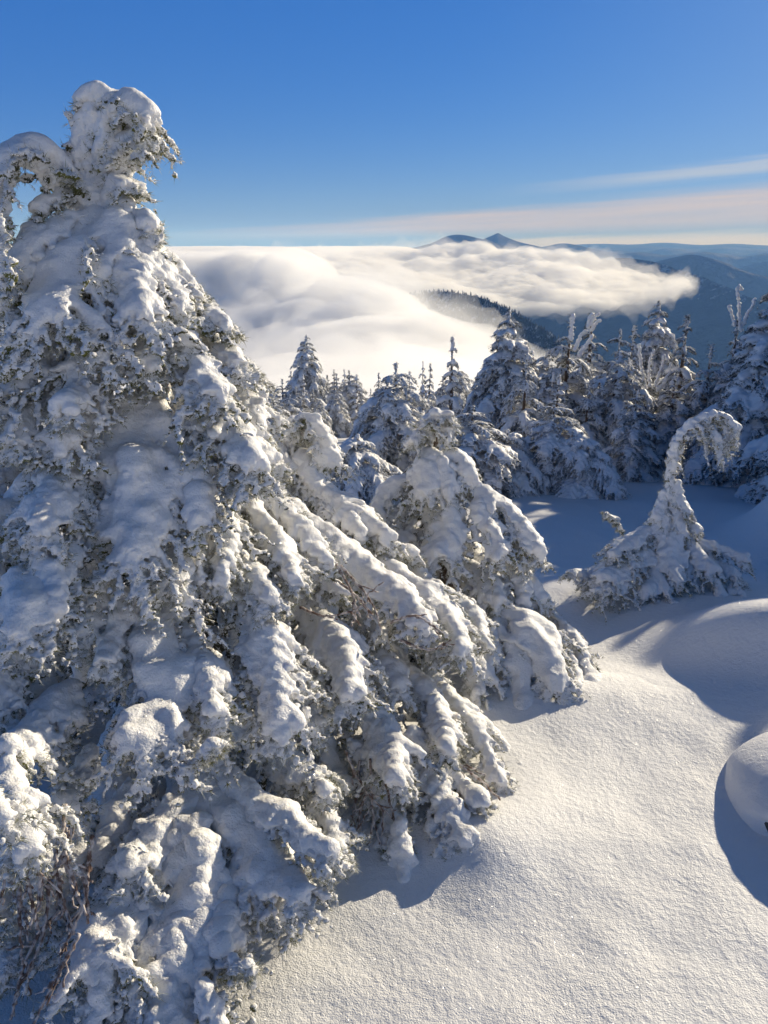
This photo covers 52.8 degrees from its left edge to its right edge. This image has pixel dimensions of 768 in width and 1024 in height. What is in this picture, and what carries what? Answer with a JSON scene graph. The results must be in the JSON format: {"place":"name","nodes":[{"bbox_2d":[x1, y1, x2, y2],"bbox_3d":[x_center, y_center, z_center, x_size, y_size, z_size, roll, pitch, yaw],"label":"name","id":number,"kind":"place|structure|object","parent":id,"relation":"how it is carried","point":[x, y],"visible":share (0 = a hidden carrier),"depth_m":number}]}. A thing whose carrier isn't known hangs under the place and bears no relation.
{"place":"outdoors","nodes":[
{"label":"outdoors","id":0,"kind":"place"},
{"bbox_2d":[0,281,399,427],"bbox_3d":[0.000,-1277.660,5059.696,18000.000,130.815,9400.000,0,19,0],"label":"clouds","id":1,"kind":"structure","parent":0,"point":[257,311],"depth_m":6192.23},
{"bbox_2d":[0,436,767,1023],"bbox_3d":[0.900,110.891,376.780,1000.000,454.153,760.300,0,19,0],"label":"snow ground","id":2,"kind":"structure","parent":0,"point":[612,868],"depth_m":2.06},
{"bbox_2d":[0,80,372,1023],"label":"fir tree","id":3,"kind":"object","parent":2,"relation":"on","point":[174,450],"visible":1,"depth_m":1.91},
{"bbox_2d":[265,381,280,400],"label":"spruce tree","id":4,"kind":"object","parent":2,"relation":"on","point":[274,393],"visible":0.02,"depth_m":16.26},
{"bbox_2d":[267,417,285,435],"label":"spruce tree","id":5,"kind":"object","parent":2,"relation":"on","point":[271,420],"visible":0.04,"depth_m":9.85},
{"bbox_2d":[269,379,287,405],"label":"spruce tree","id":6,"kind":"object","parent":2,"relation":"on","point":[283,396],"visible":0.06,"depth_m":15.99},
{"bbox_2d":[268,396,290,428],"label":"spruce tree","id":7,"kind":"object","parent":2,"relation":"on","point":[281,409],"visible":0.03,"depth_m":10.20},
{"bbox_2d":[284,371,292,401],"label":"spruce tree","id":8,"kind":"object","parent":2,"relation":"on","point":[290,376],"visible":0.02,"depth_m":16.84},
{"bbox_2d":[280,394,301,416],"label":"spruce tree","id":9,"kind":"object","parent":2,"relation":"on","point":[288,406],"visible":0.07,"depth_m":10.72},
{"bbox_2d":[291,386,304,408],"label":"spruce tree","id":10,"kind":"object","parent":2,"relation":"on","point":[298,398],"visible":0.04,"depth_m":12.48},
{"bbox_2d":[296,392,311,412],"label":"spruce tree","id":11,"kind":"object","parent":2,"relation":"on","point":[303,409],"visible":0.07,"depth_m":12.44},
{"bbox_2d":[297,374,311,407],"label":"spruce tree","id":12,"kind":"object","parent":2,"relation":"on","point":[303,389],"visible":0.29,"depth_m":14.27},
{"bbox_2d":[285,335,330,410],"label":"spruce tree","id":13,"kind":"object","parent":2,"relation":"on","point":[308,363],"visible":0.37,"depth_m":14.76},
{"bbox_2d":[307,389,319,411],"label":"spruce tree","id":14,"kind":"object","parent":2,"relation":"on","point":[310,407],"visible":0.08,"depth_m":12.87},
{"bbox_2d":[312,400,333,435],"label":"spruce tree","id":15,"kind":"object","parent":2,"relation":"on","point":[324,412],"visible":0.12,"depth_m":11.62},
{"bbox_2d":[226,376,427,638],"bbox_3d":[-0.277,0.251,3.239,0.902,1.564,0.906,0,19,0],"label":"fir tree","id":16,"kind":"object","parent":2,"relation":"on","point":[317,491],"visible":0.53,"depth_m":2.92},
{"bbox_2d":[328,369,338,394],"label":"spruce tree","id":17,"kind":"object","parent":2,"relation":"on","point":[332,383],"visible":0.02,"depth_m":15.47},
{"bbox_2d":[329,375,348,413],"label":"spruce tree","id":18,"kind":"object","parent":2,"relation":"on","point":[337,387],"visible":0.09,"depth_m":14.25},
{"bbox_2d":[325,389,354,436],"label":"spruce tree","id":19,"kind":"object","parent":2,"relation":"on","point":[342,426],"visible":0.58,"depth_m":12.20},
{"bbox_2d":[341,369,348,384],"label":"spruce tree","id":20,"kind":"object","parent":2,"relation":"on","point":[344,380],"visible":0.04,"depth_m":16.43},
{"bbox_2d":[339,370,368,423],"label":"spruce tree","id":21,"kind":"object","parent":2,"relation":"on","point":[348,390],"visible":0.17,"depth_m":15.39},
{"bbox_2d":[348,374,363,422],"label":"spruce tree","id":22,"kind":"object","parent":2,"relation":"on","point":[354,406],"visible":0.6,"depth_m":14.04},
{"bbox_2d":[353,391,364,426],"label":"spruce tree","id":23,"kind":"object","parent":2,"relation":"on","point":[361,400],"visible":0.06,"depth_m":12.18},
{"bbox_2d":[329,434,412,505],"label":"spruce tree","id":24,"kind":"object","parent":2,"relation":"on","point":[373,471],"visible":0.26,"depth_m":6.65},
{"bbox_2d":[372,373,381,394],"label":"spruce tree","id":25,"kind":"object","parent":2,"relation":"on","point":[378,382],"visible":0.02,"depth_m":15.44},
{"bbox_2d":[348,363,430,473],"bbox_3d":[0.143,-0.588,7.677,1.572,1.819,1.552,18,26,41],"label":"spruce tree","id":26,"kind":"object","parent":2,"relation":"on","point":[379,429],"visible":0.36,"depth_m":7.29},
{"bbox_2d":[269,497,526,882],"bbox_3d":[-0.102,0.622,2.694,1.193,1.209,1.516,0,19,0],"label":"fir tree","id":27,"kind":"object","parent":2,"relation":"on","point":[382,689],"visible":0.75,"depth_m":2.35},
{"bbox_2d":[391,372,404,394],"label":"spruce tree","id":28,"kind":"object","parent":2,"relation":"on","point":[401,392],"depth_m":16.04},
{"bbox_2d":[406,371,416,390],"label":"spruce tree","id":29,"kind":"object","parent":2,"relation":"on","point":[411,383],"visible":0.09,"depth_m":14.64},
{"bbox_2d":[413,361,425,410],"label":"spruce tree","id":30,"kind":"object","parent":2,"relation":"on","point":[424,375],"visible":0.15,"depth_m":12.95},
{"bbox_2d":[420,390,429,413],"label":"spruce tree","id":31,"kind":"object","parent":2,"relation":"on","point":[426,394],"visible":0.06,"depth_m":11.27},
{"bbox_2d":[418,384,432,413],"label":"spruce tree","id":32,"kind":"object","parent":2,"relation":"on","point":[422,391],"visible":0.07,"depth_m":10.03},
{"bbox_2d":[424,363,436,411],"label":"spruce tree","id":33,"kind":"object","parent":2,"relation":"on","point":[433,397],"visible":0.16,"depth_m":12.51},
{"bbox_2d":[436,376,446,398],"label":"spruce tree","id":34,"kind":"object","parent":2,"relation":"on","point":[442,389],"visible":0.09,"depth_m":14.05},
{"bbox_2d":[435,368,463,404],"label":"spruce tree","id":35,"kind":"object","parent":2,"relation":"on","point":[446,381],"visible":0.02,"depth_m":15.70},
{"bbox_2d":[435,336,464,439],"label":"spruce tree","id":36,"kind":"object","parent":2,"relation":"on","point":[456,404],"visible":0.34,"depth_m":8.78},
{"bbox_2d":[434,366,475,399],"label":"spruce tree","id":37,"kind":"object","parent":2,"relation":"on","point":[467,386],"visible":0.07,"depth_m":16.79},
{"bbox_2d":[455,375,465,409],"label":"spruce tree","id":38,"kind":"object","parent":2,"relation":"on","point":[460,395],"visible":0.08,"depth_m":14.24},
{"bbox_2d":[439,405,526,497],"bbox_3d":[0.737,-0.315,6.819,1.512,1.270,1.493,16,24,38],"label":"spruce tree","id":39,"kind":"object","parent":2,"relation":"on","point":[485,451],"visible":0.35,"depth_m":6.61},
{"bbox_2d":[367,407,603,710],"bbox_3d":[0.381,0.347,3.137,1.056,1.436,1.493,0,19,0],"label":"fir tree","id":40,"kind":"object","parent":2,"relation":"on","point":[553,655],"visible":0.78,"depth_m":3.13},
{"bbox_2d":[476,361,504,427],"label":"spruce tree","id":41,"kind":"object","parent":2,"relation":"on","point":[491,389],"visible":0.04,"depth_m":9.48},
{"bbox_2d":[460,309,542,437],"bbox_3d":[1.511,-1.316,9.632,1.589,2.374,1.581,-6,20,-18],"label":"spruce tree","id":42,"kind":"object","parent":2,"relation":"on","point":[512,351],"visible":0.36,"depth_m":9.36},
{"bbox_2d":[491,428,551,496],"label":"spruce tree","id":43,"kind":"object","parent":2,"relation":"on","point":[532,479],"visible":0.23,"depth_m":6.94},
{"bbox_2d":[494,354,549,439],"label":"spruce tree","id":44,"kind":"object","parent":2,"relation":"on","point":[520,421],"visible":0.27,"depth_m":8.41},
{"bbox_2d":[530,350,539,376],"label":"spruce tree","id":45,"kind":"object","parent":2,"relation":"on","point":[535,369],"visible":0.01,"depth_m":11.60},
{"bbox_2d":[532,369,571,420],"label":"spruce tree","id":46,"kind":"object","parent":2,"relation":"on","point":[540,394],"visible":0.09,"depth_m":9.35},
{"bbox_2d":[546,372,561,415],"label":"spruce tree","id":47,"kind":"object","parent":2,"relation":"on","point":[552,381],"visible":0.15,"depth_m":9.28},
{"bbox_2d":[544,375,565,432],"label":"spruce tree","id":48,"kind":"object","parent":2,"relation":"on","point":[558,392],"visible":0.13,"depth_m":8.99},
{"bbox_2d":[534,350,575,389],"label":"spruce tree","id":49,"kind":"object","parent":2,"relation":"on","point":[543,366],"visible":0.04,"depth_m":12.69},
{"bbox_2d":[522,399,588,493],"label":"spruce tree","id":50,"kind":"object","parent":2,"relation":"on","point":[545,443],"visible":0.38,"depth_m":7.07},
{"bbox_2d":[546,387,574,432],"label":"spruce tree","id":51,"kind":"object","parent":2,"relation":"on","point":[564,400],"visible":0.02,"depth_m":9.27},
{"bbox_2d":[531,313,598,416],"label":"spruce tree","id":52,"kind":"object","parent":2,"relation":"on","point":[565,369],"visible":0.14,"depth_m":9.46},
{"bbox_2d":[571,364,594,406],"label":"spruce tree","id":53,"kind":"object","parent":2,"relation":"on","point":[582,391],"depth_m":9.75},
{"bbox_2d":[564,379,606,449],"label":"spruce tree","id":54,"kind":"object","parent":2,"relation":"on","point":[598,423],"visible":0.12,"depth_m":8.65},
{"bbox_2d":[568,311,608,393],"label":"spruce tree","id":55,"kind":"object","parent":2,"relation":"on","point":[590,324],"visible":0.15,"depth_m":10.77},
{"bbox_2d":[547,431,633,500],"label":"spruce tree","id":56,"kind":"object","parent":2,"relation":"on","point":[594,474],"visible":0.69,"depth_m":6.89},
{"bbox_2d":[582,329,659,464],"bbox_3d":[2.604,-1.038,9.030,1.295,2.169,1.420,9,21,25],"label":"spruce tree","id":57,"kind":"object","parent":2,"relation":"on","point":[611,398],"visible":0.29,"depth_m":8.78},
{"bbox_2d":[615,323,646,386],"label":"spruce tree","id":58,"kind":"object","parent":2,"relation":"on","point":[634,344],"visible":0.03,"depth_m":11.29},
{"bbox_2d":[603,390,664,481],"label":"spruce tree","id":59,"kind":"object","parent":2,"relation":"on","point":[636,449],"visible":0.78,"depth_m":7.96},
{"bbox_2d":[621,374,654,429],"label":"spruce tree","id":60,"kind":"object","parent":2,"relation":"on","point":[639,399],"visible":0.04,"depth_m":9.45},
{"bbox_2d":[627,343,671,419],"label":"spruce tree","id":61,"kind":"object","parent":2,"relation":"on","point":[650,379],"visible":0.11,"depth_m":9.97},
{"bbox_2d":[557,409,757,624],"bbox_3d":[1.431,0.105,4.015,1.100,1.249,0.899,0,19,0],"label":"fir tree","id":62,"kind":"object","parent":2,"relation":"on","point":[680,554],"visible":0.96,"depth_m":3.92},
{"bbox_2d":[632,301,682,393],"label":"spruce tree","id":63,"kind":"object","parent":2,"relation":"on","point":[659,339],"visible":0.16,"depth_m":11.65},
{"bbox_2d":[648,369,696,467],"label":"spruce tree","id":64,"kind":"object","parent":2,"relation":"on","point":[666,430],"visible":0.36,"depth_m":9.16},
{"bbox_2d":[652,313,698,418],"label":"spruce tree","id":65,"kind":"object","parent":2,"relation":"on","point":[685,376],"visible":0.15,"depth_m":9.87},
{"bbox_2d":[584,592,767,706],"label":"snow mound","id":66,"kind":"object","parent":2,"relation":"on","point":[708,645],"visible":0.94,"depth_m":3.19},
{"bbox_2d":[661,344,723,466],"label":"spruce tree","id":67,"kind":"object","parent":2,"relation":"on","point":[694,400],"visible":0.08,"depth_m":9.10},
{"bbox_2d":[680,409,727,482],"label":"spruce tree","id":68,"kind":"object","parent":2,"relation":"on","point":[694,448],"visible":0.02,"depth_m":7.99},
{"bbox_2d":[696,386,713,409],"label":"spruce tree","id":69,"kind":"object","parent":2,"relation":"on","point":[704,402],"visible":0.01,"depth_m":9.21},
{"bbox_2d":[686,359,744,458],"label":"spruce tree","id":70,"kind":"object","parent":2,"relation":"on","point":[718,384],"visible":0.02,"depth_m":8.98},
{"bbox_2d":[675,310,767,487],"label":"spruce tree","id":71,"kind":"object","parent":2,"relation":"on","point":[743,400],"visible":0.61,"depth_m":7.41},
{"bbox_2d":[703,284,756,395],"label":"spruce tree","id":72,"kind":"object","parent":2,"relation":"on","point":[738,323],"visible":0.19,"depth_m":9.31},
{"bbox_2d":[725,732,767,836],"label":"snow mound","id":73,"kind":"object","parent":2,"relation":"on","point":[746,780],"visible":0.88,"depth_m":2.37},
{"bbox_2d":[728,434,767,503],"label":"spruce tree","id":74,"kind":"object","parent":2,"relation":"on","point":[752,492],"visible":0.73,"depth_m":6.67},
{"bbox_2d":[728,292,767,351],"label":"spruce tree","id":75,"kind":"object","parent":2,"relation":"on","point":[764,298],"depth_m":10.00},
{"bbox_2d":[0,0,767,284],"label":"sky","id":76,"kind":"structure","parent":0,"point":[320,141]},
{"bbox_2d":[280,291,608,397],"bbox_3d":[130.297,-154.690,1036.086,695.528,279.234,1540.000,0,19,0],"label":"forested ridge","id":77,"kind":"structure","parent":0,"point":[324,333],"depth_m":931.50},
{"bbox_2d":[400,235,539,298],"bbox_3d":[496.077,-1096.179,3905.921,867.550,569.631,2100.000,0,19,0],"label":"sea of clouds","id":78,"kind":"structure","parent":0,"point":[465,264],"depth_m":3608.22},
{"bbox_2d":[484,233,564,273],"bbox_3d":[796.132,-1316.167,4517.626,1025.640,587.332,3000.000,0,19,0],"label":"wooded mountain","id":79,"kind":"structure","parent":0,"point":[550,260],"depth_m":4400.03},
{"bbox_2d":[544,243,617,259],"bbox_3d":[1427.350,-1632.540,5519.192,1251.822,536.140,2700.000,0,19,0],"label":"wooded mountain","id":80,"kind":"structure","parent":0,"point":[571,251],"depth_m":5264.53},
{"bbox_2d":[488,258,767,393],"bbox_3d":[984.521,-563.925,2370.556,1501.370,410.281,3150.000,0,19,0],"label":"snowy hillside","id":81,"kind":"structure","parent":0,"point":[623,294],"depth_m":2107.96},
{"bbox_2d":[564,252,767,267],"bbox_3d":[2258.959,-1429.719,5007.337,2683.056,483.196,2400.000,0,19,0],"label":"mountains","id":82,"kind":"structure","parent":0,"point":[737,261],"depth_m":4915.86},
{"bbox_2d":[577,243,767,248],"bbox_3d":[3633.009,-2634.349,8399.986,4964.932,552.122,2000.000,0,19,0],"label":"mountains","id":83,"kind":"structure","parent":0,"point":[668,245],"depth_m":8764.34},
{"bbox_2d":[595,246,767,253],"bbox_3d":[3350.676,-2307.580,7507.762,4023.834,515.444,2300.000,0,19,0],"label":"mountains","id":84,"kind":"structure","parent":0,"point":[731,250],"depth_m":7733.48},
{"bbox_2d":[605,248,767,256],"bbox_3d":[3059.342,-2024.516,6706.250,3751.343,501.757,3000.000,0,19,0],"label":"mountains","id":85,"kind":"structure","parent":0,"point":[670,251],"depth_m":6611.63},
{"bbox_2d":[657,255,767,303],"bbox_3d":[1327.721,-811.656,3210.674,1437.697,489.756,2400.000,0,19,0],"label":"snowy hillside","id":86,"kind":"structure","parent":0,"point":[732,277],"depth_m":2907.68},
{"bbox_2d":[738,262,767,276],"bbox_3d":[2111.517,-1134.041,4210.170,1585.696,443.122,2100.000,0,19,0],"label":"wooded mountain","id":87,"kind":"structure","parent":0,"point":[761,268],"depth_m":3979.72}
]}

